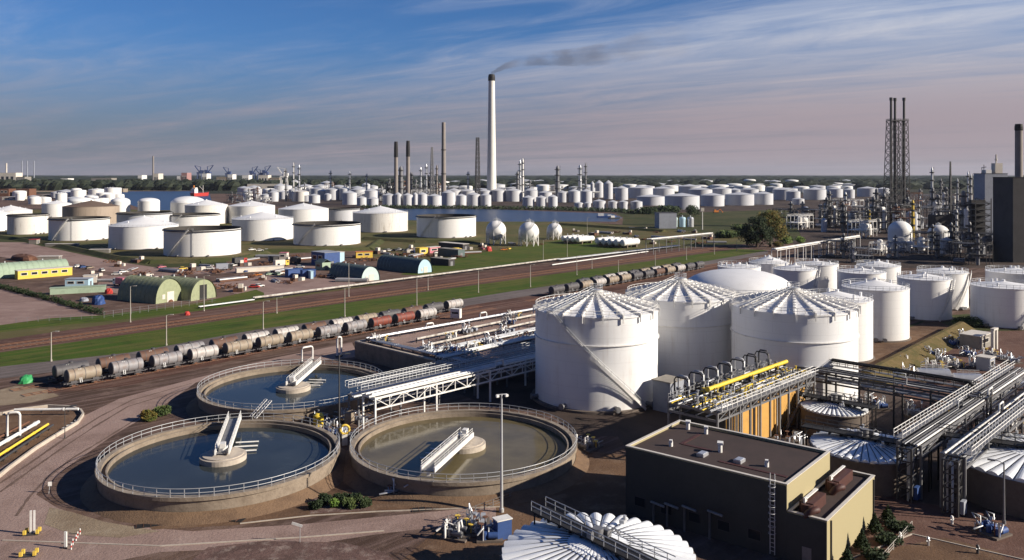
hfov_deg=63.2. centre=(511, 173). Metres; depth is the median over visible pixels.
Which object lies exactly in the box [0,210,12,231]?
storage tank
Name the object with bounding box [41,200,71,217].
storage tank
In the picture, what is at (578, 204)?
storage tank
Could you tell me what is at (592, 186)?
storage tank
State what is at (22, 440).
pipeline
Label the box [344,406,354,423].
drum
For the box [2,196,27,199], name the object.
shed
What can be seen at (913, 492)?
rack tower
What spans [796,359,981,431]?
pipe rack
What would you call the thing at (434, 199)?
storage tank
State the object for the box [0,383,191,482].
wheel ruts
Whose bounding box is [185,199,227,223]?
storage tank
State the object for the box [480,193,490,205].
storage tank
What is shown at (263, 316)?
lamp post
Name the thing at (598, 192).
pipe rack
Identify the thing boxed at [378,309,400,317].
tank wagon
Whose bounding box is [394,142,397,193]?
chimney
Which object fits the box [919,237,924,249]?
storage tank
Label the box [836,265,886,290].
storage tank
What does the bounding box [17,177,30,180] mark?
shed
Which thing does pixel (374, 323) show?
tank wagon
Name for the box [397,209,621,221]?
canal water
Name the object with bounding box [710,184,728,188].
storage tank
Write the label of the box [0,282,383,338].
verge
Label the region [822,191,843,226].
process unit
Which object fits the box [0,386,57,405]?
sand bank
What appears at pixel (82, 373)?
tank wagon
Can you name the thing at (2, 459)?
pipeline
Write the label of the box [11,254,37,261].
sheeted heap
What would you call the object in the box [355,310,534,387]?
concrete platform
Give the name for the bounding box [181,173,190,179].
shed
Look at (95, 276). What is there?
shed
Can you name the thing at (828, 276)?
storage tank
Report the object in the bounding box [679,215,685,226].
silver drum
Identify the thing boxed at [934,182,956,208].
process unit
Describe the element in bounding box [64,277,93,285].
shed
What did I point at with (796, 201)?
storage tank
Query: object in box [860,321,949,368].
bund floor
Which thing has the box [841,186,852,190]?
storage tank
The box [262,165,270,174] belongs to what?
harbour crane
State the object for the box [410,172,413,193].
process column
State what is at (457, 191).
storage tank
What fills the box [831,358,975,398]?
black pipe
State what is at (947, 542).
kerb
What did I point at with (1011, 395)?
pipe rack
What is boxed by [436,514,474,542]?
pump skid
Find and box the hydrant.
[975,544,979,553]
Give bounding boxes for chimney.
[33,161,34,177]
[152,156,153,180]
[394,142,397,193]
[406,141,409,193]
[441,122,445,195]
[487,74,495,190]
[1014,124,1022,176]
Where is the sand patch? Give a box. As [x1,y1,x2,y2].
[44,507,157,537]
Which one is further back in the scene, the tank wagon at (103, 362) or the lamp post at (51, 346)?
the lamp post at (51, 346)
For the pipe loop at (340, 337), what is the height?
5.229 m
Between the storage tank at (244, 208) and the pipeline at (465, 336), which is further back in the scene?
the storage tank at (244, 208)
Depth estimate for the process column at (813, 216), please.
713.02 m
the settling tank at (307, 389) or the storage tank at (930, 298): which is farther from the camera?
the storage tank at (930, 298)
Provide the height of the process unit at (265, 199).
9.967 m
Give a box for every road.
[0,242,314,275]
[0,250,767,378]
[0,343,495,559]
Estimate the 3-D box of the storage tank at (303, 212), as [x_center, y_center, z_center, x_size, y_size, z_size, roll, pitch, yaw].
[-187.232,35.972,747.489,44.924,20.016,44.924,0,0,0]
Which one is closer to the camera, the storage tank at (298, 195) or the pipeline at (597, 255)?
the pipeline at (597, 255)
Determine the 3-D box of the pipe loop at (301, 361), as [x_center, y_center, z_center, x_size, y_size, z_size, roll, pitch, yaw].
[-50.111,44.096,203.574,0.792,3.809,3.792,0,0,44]
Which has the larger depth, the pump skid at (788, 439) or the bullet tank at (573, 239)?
the bullet tank at (573, 239)
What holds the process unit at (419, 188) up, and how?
on the tank farm ground at (780, 204)
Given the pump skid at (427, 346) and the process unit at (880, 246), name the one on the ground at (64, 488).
the process unit at (880, 246)
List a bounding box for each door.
[162,291,173,301]
[200,284,206,299]
[366,274,373,280]
[421,266,427,272]
[802,546,810,559]
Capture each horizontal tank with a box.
[915,364,951,384]
[951,370,983,388]
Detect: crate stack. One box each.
[89,271,102,275]
[114,261,125,266]
[131,256,143,262]
[188,263,205,270]
[233,284,245,291]
[238,260,251,265]
[258,275,265,280]
[290,274,304,281]
[373,247,385,253]
[403,249,409,255]
[588,230,598,235]
[622,230,631,234]
[701,234,712,239]
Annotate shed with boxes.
[0,173,22,179]
[0,189,15,195]
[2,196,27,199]
[15,266,71,278]
[16,189,35,195]
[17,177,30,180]
[28,239,39,243]
[36,255,62,259]
[45,243,79,246]
[49,284,106,294]
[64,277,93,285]
[83,274,97,282]
[89,249,110,252]
[91,178,116,180]
[138,175,146,179]
[154,174,162,179]
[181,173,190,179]
[202,174,210,179]
[216,177,227,180]
[228,174,235,179]
[235,265,284,272]
[242,175,251,179]
[247,184,284,189]
[255,254,278,257]
[258,175,270,179]
[279,252,288,259]
[284,268,302,277]
[300,269,315,277]
[308,270,312,278]
[311,250,340,264]
[315,258,330,270]
[340,251,343,261]
[355,251,372,257]
[415,247,427,253]
[428,246,440,252]
[430,257,454,265]
[438,247,464,256]
[439,241,468,249]
[655,212,676,228]
[928,215,954,230]
[959,330,990,349]
[973,173,1007,240]
[975,354,995,371]
[993,177,1023,262]
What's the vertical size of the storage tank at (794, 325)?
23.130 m
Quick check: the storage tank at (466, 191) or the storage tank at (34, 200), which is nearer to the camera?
the storage tank at (34, 200)
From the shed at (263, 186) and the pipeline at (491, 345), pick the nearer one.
the pipeline at (491, 345)
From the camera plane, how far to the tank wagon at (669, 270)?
376.05 m
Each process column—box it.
[284,168,286,200]
[292,162,294,191]
[297,165,300,189]
[329,170,331,187]
[348,171,351,189]
[365,174,367,189]
[398,166,403,194]
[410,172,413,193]
[419,167,422,191]
[425,164,427,192]
[435,165,438,194]
[466,172,469,188]
[515,171,519,189]
[518,160,521,189]
[521,158,524,196]
[554,166,560,196]
[577,165,582,200]
[584,162,586,188]
[804,206,809,226]
[811,210,814,226]
[818,204,823,222]
[837,211,840,225]
[843,192,847,220]
[910,200,915,239]
[917,204,920,236]
[930,167,933,188]
[939,178,942,214]
[954,210,958,238]
[956,178,959,208]
[966,171,969,207]
[969,174,972,199]
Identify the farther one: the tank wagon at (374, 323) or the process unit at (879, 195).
the process unit at (879, 195)
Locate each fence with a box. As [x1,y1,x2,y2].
[17,313,101,321]
[105,296,215,315]
[448,492,511,521]
[885,526,907,552]
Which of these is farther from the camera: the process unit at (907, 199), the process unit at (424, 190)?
the process unit at (424, 190)
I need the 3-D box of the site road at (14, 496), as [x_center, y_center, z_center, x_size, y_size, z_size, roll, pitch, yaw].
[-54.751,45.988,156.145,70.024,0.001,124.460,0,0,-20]
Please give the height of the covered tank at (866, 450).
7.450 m
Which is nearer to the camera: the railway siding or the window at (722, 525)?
the window at (722, 525)
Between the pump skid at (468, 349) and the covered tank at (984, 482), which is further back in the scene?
the pump skid at (468, 349)
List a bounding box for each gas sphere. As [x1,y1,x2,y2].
[486,217,505,244]
[518,219,538,245]
[547,221,561,239]
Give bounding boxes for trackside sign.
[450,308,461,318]
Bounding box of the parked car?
[248,284,259,287]
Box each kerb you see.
[2,530,383,546]
[240,506,499,523]
[853,533,1022,559]
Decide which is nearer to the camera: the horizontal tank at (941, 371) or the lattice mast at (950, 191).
the horizontal tank at (941, 371)
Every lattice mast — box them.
[429,147,434,194]
[475,137,480,194]
[949,161,951,214]
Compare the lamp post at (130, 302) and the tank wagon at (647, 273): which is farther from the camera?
the tank wagon at (647, 273)
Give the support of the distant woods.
on the countryside
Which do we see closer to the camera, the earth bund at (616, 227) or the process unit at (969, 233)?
the process unit at (969, 233)
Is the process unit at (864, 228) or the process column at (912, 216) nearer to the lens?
the process column at (912, 216)
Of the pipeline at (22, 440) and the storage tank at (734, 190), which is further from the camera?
the storage tank at (734, 190)
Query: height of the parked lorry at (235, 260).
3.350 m
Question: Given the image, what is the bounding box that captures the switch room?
[651,374,683,413]
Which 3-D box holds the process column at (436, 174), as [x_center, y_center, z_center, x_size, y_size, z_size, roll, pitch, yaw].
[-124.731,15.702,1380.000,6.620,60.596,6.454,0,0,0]
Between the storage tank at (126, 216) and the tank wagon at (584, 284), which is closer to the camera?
the tank wagon at (584, 284)
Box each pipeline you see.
[0,420,39,445]
[0,421,29,437]
[0,423,48,455]
[0,424,53,461]
[14,407,78,412]
[198,299,254,307]
[252,258,557,300]
[366,308,534,342]
[370,340,468,361]
[416,314,534,342]
[425,320,534,347]
[425,327,534,355]
[435,334,534,360]
[551,251,647,265]
[557,245,679,259]
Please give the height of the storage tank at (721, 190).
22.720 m
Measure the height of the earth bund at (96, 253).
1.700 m
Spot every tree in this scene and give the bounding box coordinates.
[737,215,777,246]
[752,209,789,246]
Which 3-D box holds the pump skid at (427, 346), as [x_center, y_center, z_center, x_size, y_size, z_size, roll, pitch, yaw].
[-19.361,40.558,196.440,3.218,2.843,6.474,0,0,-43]
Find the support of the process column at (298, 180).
on the tank farm ground at (780, 204)
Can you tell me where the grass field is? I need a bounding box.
[402,240,622,275]
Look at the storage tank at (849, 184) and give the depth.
2483.59 m
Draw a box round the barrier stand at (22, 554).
[19,548,38,557]
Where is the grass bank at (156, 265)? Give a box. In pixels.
[0,239,226,267]
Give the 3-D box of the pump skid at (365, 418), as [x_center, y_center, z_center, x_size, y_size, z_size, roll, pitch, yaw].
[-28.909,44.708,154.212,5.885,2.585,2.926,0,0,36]
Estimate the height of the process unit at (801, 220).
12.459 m
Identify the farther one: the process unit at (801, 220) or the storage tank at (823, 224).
the process unit at (801, 220)
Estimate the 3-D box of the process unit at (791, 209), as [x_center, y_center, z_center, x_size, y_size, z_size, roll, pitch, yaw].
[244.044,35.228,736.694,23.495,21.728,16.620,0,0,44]
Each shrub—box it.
[139,409,157,420]
[152,405,171,416]
[307,499,323,509]
[318,492,333,505]
[329,498,340,507]
[333,492,349,501]
[341,496,357,509]
[348,492,362,502]
[358,496,372,507]
[635,206,657,212]
[653,205,681,211]
[685,205,699,215]
[714,229,739,237]
[730,224,753,231]
[772,241,783,246]
[779,235,792,243]
[795,236,805,242]
[860,547,889,559]
[873,531,903,546]
[883,519,914,532]
[952,316,983,326]
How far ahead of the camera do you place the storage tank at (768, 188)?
2084.44 m
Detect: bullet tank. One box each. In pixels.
[561,234,574,242]
[566,234,581,242]
[571,234,587,243]
[576,235,594,243]
[595,236,611,245]
[601,236,619,246]
[607,236,624,246]
[613,237,631,247]
[620,237,639,247]
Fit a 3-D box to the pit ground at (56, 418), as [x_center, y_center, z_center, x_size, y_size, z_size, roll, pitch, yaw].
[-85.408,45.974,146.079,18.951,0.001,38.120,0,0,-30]
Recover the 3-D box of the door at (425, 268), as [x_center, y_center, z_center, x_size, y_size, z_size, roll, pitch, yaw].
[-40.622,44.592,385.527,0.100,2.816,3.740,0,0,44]
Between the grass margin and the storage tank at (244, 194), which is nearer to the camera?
the grass margin
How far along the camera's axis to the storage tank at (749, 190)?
1498.12 m
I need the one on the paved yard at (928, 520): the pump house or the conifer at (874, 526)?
the conifer at (874, 526)
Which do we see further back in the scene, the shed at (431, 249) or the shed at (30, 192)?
the shed at (30, 192)
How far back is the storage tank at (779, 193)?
1454.26 m
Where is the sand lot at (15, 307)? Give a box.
[0,289,96,324]
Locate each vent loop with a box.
[674,375,690,395]
[689,370,705,389]
[703,365,719,383]
[717,361,733,378]
[730,357,746,375]
[743,353,758,370]
[755,349,770,366]
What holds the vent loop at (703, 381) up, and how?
attached to the pipe rack at (785, 382)
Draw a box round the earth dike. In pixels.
[860,321,975,384]
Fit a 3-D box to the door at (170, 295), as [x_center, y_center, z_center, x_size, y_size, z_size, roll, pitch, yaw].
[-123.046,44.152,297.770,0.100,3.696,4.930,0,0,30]
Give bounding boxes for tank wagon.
[48,360,88,381]
[60,364,105,386]
[95,353,130,373]
[104,357,147,378]
[136,347,168,366]
[145,351,185,370]
[174,341,204,359]
[184,344,221,363]
[209,336,237,350]
[219,339,254,356]
[242,330,269,344]
[253,333,286,350]
[272,326,298,338]
[284,328,315,345]
[301,321,326,333]
[313,324,343,339]
[329,317,352,328]
[340,319,368,334]
[354,313,376,323]
[366,315,393,330]
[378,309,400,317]
[391,311,416,325]
[401,305,422,316]
[414,307,438,321]
[423,302,444,313]
[443,298,464,311]
[547,284,565,295]
[564,282,580,292]
[575,277,589,281]
[578,280,593,290]
[590,275,602,279]
[592,277,607,286]
[603,273,614,277]
[606,275,619,285]
[618,273,631,283]
[630,271,643,280]
[642,269,654,278]
[653,267,665,276]
[664,266,675,274]
[675,264,685,272]
[684,262,695,271]
[694,261,704,269]
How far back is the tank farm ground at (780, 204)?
1238.11 m
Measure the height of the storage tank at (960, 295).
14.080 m
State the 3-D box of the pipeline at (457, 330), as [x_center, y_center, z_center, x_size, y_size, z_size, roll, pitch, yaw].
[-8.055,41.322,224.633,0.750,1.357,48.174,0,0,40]
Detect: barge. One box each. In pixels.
[597,213,615,217]
[608,215,620,218]
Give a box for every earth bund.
[0,235,150,263]
[149,251,271,263]
[264,239,384,252]
[360,237,480,242]
[559,223,666,231]
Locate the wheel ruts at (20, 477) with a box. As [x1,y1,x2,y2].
[0,350,339,491]
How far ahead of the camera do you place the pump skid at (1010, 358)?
202.42 m
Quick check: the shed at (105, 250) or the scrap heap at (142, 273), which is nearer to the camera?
the scrap heap at (142, 273)
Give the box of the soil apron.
[151,481,511,529]
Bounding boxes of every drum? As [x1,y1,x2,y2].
[313,409,323,426]
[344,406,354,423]
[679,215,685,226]
[687,215,693,226]
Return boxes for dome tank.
[888,219,911,247]
[927,222,949,249]
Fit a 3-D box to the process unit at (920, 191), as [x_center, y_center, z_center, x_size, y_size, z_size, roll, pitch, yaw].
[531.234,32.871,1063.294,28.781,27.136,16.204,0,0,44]
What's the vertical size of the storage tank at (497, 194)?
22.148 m
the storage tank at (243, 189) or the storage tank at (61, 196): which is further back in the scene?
the storage tank at (243, 189)
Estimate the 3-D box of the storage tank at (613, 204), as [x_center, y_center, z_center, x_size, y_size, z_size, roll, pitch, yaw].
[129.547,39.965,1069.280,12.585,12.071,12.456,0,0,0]
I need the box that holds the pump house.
[682,373,810,437]
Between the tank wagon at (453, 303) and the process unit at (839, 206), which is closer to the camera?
the tank wagon at (453, 303)
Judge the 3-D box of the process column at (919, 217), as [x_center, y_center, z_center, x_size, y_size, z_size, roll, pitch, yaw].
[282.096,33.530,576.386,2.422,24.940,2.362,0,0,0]
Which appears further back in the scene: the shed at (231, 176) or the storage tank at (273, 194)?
the shed at (231, 176)
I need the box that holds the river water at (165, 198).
[122,191,211,209]
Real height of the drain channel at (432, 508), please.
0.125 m
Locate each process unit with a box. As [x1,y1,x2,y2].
[226,192,240,202]
[236,188,251,201]
[249,186,259,201]
[256,197,271,202]
[292,182,308,190]
[375,185,383,200]
[382,178,393,192]
[405,179,419,191]
[410,187,425,194]
[411,190,435,195]
[419,173,435,192]
[435,182,440,194]
[524,180,532,188]
[772,201,799,225]
[786,213,813,229]
[796,201,827,226]
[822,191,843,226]
[823,233,856,257]
[832,199,863,210]
[833,200,849,220]
[835,202,868,232]
[847,219,876,237]
[847,241,872,262]
[855,198,879,223]
[865,189,894,232]
[869,240,890,254]
[874,190,900,208]
[878,193,910,228]
[885,235,905,258]
[890,204,914,223]
[892,237,931,253]
[901,188,922,213]
[902,197,939,228]
[911,224,941,249]
[915,189,937,203]
[923,187,949,223]
[930,232,958,258]
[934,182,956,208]
[934,203,960,229]
[943,222,967,253]
[951,191,967,239]
[951,234,992,265]
[960,222,992,258]
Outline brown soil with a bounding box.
[884,538,1005,559]
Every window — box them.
[634,495,644,507]
[661,503,671,515]
[688,511,699,523]
[717,519,729,532]
[748,528,760,541]
[982,337,988,343]
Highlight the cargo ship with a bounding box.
[190,185,208,195]
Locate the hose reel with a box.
[339,424,349,445]
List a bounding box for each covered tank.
[500,496,697,559]
[794,386,876,435]
[801,416,932,496]
[936,423,1023,518]
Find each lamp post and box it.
[50,331,58,361]
[64,405,76,437]
[130,285,136,321]
[165,314,173,345]
[262,301,264,329]
[338,353,349,436]
[344,287,350,316]
[496,393,507,512]
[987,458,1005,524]
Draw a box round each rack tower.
[896,443,919,502]
[941,455,966,517]
[971,394,991,434]
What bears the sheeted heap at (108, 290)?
on the ground at (64, 488)
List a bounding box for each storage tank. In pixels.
[0,205,32,213]
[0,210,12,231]
[6,213,49,234]
[12,190,26,195]
[15,192,24,199]
[28,197,40,203]
[41,197,51,203]
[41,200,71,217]
[47,216,110,240]
[55,192,66,201]
[62,200,119,224]
[67,197,93,203]
[70,189,85,196]
[88,188,103,194]
[96,192,111,197]
[100,198,108,202]
[103,194,114,201]
[104,187,121,193]
[107,215,178,249]
[110,197,129,211]
[115,194,123,197]
[115,211,173,222]
[137,198,159,210]
[162,225,242,256]
[170,196,203,212]
[170,213,220,225]
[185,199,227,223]
[228,200,274,223]
[232,211,292,241]
[240,187,252,195]
[243,192,252,200]
[252,187,261,195]
[262,188,272,193]
[269,190,278,201]
[274,183,284,191]
[278,203,328,222]
[279,191,284,198]
[289,188,292,198]
[292,221,361,245]
[293,190,308,201]
[304,195,308,201]
[309,194,319,202]
[310,186,323,194]
[313,184,327,187]
[317,189,324,199]
[324,193,330,200]
[325,187,338,199]
[329,207,360,220]
[339,186,349,199]
[342,190,356,204]
[350,187,365,194]
[353,205,407,232]
[357,196,365,205]
[365,188,377,203]
[367,197,377,205]
[382,193,393,205]
[394,192,401,205]
[402,193,412,205]
[413,192,417,204]
[416,214,476,237]
[418,192,426,205]
[427,194,441,205]
[442,190,454,205]
[446,185,458,189]
[450,188,460,201]
[456,194,465,205]
[459,185,472,189]
[460,189,474,201]
[467,192,479,205]
[478,189,490,194]
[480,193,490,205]
[491,188,504,201]
[496,183,504,187]
[505,188,521,201]
[522,195,533,207]
[524,188,537,201]
[530,283,659,414]
[536,195,545,207]
[537,185,548,190]
[538,190,551,201]
[548,195,557,207]
[554,184,567,188]
[558,190,566,201]
[568,189,579,201]
[574,202,582,208]
[581,189,591,202]
[584,202,590,207]
[590,181,593,197]
[593,199,605,208]
[595,180,602,197]
[604,180,612,198]
[608,200,617,208]
[615,186,627,199]
[618,200,627,209]
[623,184,635,187]
[625,272,737,388]
[629,186,652,197]
[630,200,641,209]
[637,194,664,205]
[653,186,674,195]
[661,185,677,190]
[665,193,699,209]
[678,184,700,193]
[688,268,789,295]
[689,187,712,199]
[701,193,723,205]
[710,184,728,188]
[711,186,731,198]
[717,261,760,270]
[725,192,753,205]
[726,183,741,185]
[729,281,862,401]
[732,188,739,192]
[734,185,749,188]
[740,187,758,193]
[749,185,764,190]
[749,255,791,273]
[753,191,772,204]
[765,186,778,191]
[770,183,782,187]
[772,187,793,199]
[773,263,819,292]
[786,190,799,200]
[792,198,803,204]
[793,186,808,192]
[795,258,838,292]
[803,187,826,199]
[808,288,874,362]
[809,185,825,188]
[821,218,826,231]
[826,186,839,190]
[828,187,842,197]
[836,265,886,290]
[839,183,855,188]
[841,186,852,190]
[841,277,911,342]
[844,188,854,197]
[856,259,900,283]
[857,186,877,196]
[878,187,889,194]
[896,271,954,321]
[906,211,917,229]
[916,265,971,309]
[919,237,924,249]
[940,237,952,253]
[970,278,1023,329]
[985,265,1023,283]
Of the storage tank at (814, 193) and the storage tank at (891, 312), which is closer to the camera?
the storage tank at (891, 312)
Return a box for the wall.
[0,404,83,477]
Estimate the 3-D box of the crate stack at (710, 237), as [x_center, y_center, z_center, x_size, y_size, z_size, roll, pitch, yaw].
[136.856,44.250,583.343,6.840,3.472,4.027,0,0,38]
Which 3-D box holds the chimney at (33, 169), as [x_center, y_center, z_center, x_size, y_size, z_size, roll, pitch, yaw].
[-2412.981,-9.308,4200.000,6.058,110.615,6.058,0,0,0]
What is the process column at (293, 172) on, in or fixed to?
on the tank farm ground at (780, 204)
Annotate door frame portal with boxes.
[990,327,998,348]
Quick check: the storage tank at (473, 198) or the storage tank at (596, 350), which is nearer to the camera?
the storage tank at (596, 350)
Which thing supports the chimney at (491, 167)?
on the tank farm ground at (780, 204)
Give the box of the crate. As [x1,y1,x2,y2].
[492,514,512,539]
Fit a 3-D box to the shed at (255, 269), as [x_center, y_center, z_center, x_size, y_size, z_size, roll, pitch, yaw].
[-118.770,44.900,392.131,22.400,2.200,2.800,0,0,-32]
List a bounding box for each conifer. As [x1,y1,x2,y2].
[839,544,854,559]
[852,528,871,550]
[865,513,883,532]
[878,505,895,522]
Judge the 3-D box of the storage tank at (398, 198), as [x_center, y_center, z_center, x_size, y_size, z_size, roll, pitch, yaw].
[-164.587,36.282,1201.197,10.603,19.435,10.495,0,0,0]
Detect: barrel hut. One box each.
[0,259,68,278]
[117,274,181,303]
[154,274,216,300]
[329,262,379,280]
[377,254,432,273]
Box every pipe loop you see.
[5,411,21,437]
[300,345,313,362]
[335,336,342,356]
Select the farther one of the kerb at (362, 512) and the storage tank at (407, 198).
the storage tank at (407, 198)
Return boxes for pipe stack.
[97,279,112,281]
[127,267,138,270]
[158,267,184,272]
[199,264,213,266]
[216,276,247,281]
[247,257,259,261]
[270,267,290,272]
[301,257,310,259]
[335,278,368,281]
[407,253,423,257]
[465,251,481,253]
[599,231,613,233]
[707,241,726,242]
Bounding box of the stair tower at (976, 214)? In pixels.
[968,198,991,252]
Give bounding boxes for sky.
[0,0,1023,174]
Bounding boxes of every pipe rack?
[345,340,534,426]
[357,344,534,428]
[477,191,599,198]
[646,232,713,254]
[667,360,817,437]
[771,235,859,261]
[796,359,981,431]
[893,360,1023,499]
[940,391,1023,513]
[965,380,1023,432]
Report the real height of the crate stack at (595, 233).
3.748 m
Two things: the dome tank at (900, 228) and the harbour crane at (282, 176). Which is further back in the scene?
the harbour crane at (282, 176)
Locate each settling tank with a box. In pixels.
[80,411,350,525]
[186,359,393,424]
[343,403,588,508]
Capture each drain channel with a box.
[136,518,245,528]
[411,507,439,511]
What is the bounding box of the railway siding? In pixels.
[48,259,748,393]
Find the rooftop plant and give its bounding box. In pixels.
[981,155,1002,172]
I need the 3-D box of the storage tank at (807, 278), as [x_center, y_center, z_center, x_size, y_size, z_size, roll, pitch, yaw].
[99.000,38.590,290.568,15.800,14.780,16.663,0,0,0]
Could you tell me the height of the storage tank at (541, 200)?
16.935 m
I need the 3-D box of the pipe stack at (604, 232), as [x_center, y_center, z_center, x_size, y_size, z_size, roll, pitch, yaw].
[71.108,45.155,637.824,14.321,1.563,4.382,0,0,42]
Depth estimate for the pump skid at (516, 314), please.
240.45 m
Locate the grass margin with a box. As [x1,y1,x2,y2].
[0,290,263,331]
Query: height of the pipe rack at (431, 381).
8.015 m
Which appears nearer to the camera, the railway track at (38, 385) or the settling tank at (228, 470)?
the settling tank at (228, 470)
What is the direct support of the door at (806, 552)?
in the control building
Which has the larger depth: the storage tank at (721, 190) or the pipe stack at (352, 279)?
the storage tank at (721, 190)
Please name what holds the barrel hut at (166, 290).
on the ground at (64, 488)
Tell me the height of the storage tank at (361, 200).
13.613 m
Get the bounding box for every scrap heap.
[132,269,150,275]
[175,269,200,274]
[204,267,228,273]
[214,283,237,288]
[238,273,260,277]
[280,278,293,283]
[358,257,378,260]
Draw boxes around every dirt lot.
[98,274,126,293]
[213,274,355,297]
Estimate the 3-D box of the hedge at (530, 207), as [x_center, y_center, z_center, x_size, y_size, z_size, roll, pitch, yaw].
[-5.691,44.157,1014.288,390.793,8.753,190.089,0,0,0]
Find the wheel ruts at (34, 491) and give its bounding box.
[15,417,139,515]
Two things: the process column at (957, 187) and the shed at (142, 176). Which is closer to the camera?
the process column at (957, 187)
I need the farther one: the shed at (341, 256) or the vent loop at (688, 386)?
the shed at (341, 256)
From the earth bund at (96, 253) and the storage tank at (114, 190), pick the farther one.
the storage tank at (114, 190)
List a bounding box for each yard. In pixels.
[440,372,1011,516]
[851,496,1023,559]
[889,330,1023,431]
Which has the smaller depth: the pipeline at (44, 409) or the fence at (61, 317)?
the pipeline at (44, 409)
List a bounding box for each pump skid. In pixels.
[311,411,337,427]
[316,422,337,435]
[334,408,345,415]
[335,421,355,440]
[340,410,372,425]
[369,333,393,344]
[379,478,407,494]
[416,339,442,352]
[432,346,454,359]
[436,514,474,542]
[442,331,460,342]
[442,342,459,351]
[459,321,479,334]
[459,346,483,358]
[464,341,482,351]
[466,503,491,537]
[472,513,502,543]
[481,332,503,344]
[497,322,514,334]
[501,316,516,325]
[506,310,524,319]
[514,330,534,342]
[577,434,603,452]
[772,429,805,445]
[851,392,876,404]
[869,395,891,409]
[900,362,915,376]
[904,399,932,418]
[921,358,951,370]
[925,346,942,356]
[933,348,959,362]
[943,335,959,346]
[943,357,968,370]
[958,345,976,357]
[967,352,975,368]
[971,511,1012,540]
[978,347,998,358]
[988,364,1009,377]
[996,349,1023,363]
[1010,418,1023,431]
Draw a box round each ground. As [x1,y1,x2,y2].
[0,194,1023,559]
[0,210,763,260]
[0,410,80,465]
[192,541,393,559]
[253,194,973,212]
[403,452,631,559]
[616,210,800,240]
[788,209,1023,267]
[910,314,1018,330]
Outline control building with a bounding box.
[625,420,874,559]
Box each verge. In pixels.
[0,249,766,366]
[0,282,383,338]
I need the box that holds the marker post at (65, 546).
[62,531,68,548]
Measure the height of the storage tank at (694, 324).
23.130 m
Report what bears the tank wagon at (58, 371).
on the railway track at (38, 385)
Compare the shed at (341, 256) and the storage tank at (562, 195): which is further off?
the storage tank at (562, 195)
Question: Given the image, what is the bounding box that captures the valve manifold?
[676,360,806,408]
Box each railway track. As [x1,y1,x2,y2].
[0,246,726,345]
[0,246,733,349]
[9,306,481,391]
[21,308,495,396]
[526,262,733,301]
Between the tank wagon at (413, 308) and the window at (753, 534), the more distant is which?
the tank wagon at (413, 308)
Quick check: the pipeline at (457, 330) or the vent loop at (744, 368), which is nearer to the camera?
the vent loop at (744, 368)
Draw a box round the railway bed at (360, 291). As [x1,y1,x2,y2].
[0,244,735,351]
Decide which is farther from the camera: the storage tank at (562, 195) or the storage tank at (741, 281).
the storage tank at (562, 195)
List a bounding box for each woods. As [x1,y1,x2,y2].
[23,175,1023,181]
[404,178,973,188]
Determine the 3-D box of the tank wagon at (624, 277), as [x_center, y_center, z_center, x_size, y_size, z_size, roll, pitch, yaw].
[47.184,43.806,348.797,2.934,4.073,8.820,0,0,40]
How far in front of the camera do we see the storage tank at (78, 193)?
1499.04 m
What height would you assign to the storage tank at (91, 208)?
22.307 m
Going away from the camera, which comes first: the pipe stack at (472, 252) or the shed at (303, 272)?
the shed at (303, 272)
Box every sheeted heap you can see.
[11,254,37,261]
[18,374,34,383]
[80,297,88,301]
[92,295,105,304]
[104,288,112,293]
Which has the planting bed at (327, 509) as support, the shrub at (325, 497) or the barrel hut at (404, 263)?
the shrub at (325, 497)
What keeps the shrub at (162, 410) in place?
on the ground at (64, 488)
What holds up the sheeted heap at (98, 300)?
on the ground at (64, 488)
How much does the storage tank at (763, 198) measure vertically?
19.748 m
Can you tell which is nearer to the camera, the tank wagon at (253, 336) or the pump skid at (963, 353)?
the pump skid at (963, 353)
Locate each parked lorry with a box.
[113,277,125,285]
[216,263,232,270]
[232,257,246,264]
[268,256,277,262]
[273,259,288,265]
[290,256,300,263]
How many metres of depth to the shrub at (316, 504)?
113.78 m
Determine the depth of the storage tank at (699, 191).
1452.96 m
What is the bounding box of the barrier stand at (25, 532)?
[22,510,40,535]
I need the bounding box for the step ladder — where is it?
[250,399,271,417]
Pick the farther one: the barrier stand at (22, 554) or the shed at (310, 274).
the shed at (310, 274)
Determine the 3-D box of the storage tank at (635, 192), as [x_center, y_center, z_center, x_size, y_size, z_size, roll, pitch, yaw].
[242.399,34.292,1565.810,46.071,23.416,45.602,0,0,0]
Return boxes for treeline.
[0,178,405,190]
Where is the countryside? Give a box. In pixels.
[23,175,1014,193]
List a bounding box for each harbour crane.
[195,166,203,179]
[204,165,213,178]
[249,166,257,178]
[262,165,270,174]
[277,167,288,184]
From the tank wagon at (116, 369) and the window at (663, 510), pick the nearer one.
the window at (663, 510)
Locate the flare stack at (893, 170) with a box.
[883,97,910,224]
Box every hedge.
[0,283,104,314]
[360,204,681,214]
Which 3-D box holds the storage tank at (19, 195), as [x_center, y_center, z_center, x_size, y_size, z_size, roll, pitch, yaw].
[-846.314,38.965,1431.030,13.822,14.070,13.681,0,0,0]
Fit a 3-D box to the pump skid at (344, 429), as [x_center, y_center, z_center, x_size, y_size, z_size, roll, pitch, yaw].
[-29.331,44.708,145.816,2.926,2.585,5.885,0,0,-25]
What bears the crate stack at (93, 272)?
on the ground at (64, 488)
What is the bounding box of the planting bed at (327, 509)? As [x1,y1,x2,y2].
[308,496,369,513]
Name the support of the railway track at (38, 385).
on the railway siding
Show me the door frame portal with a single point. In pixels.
(994, 337)
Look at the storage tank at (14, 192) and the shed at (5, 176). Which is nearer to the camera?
the storage tank at (14, 192)
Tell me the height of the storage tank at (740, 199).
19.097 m
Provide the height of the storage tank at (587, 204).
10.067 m

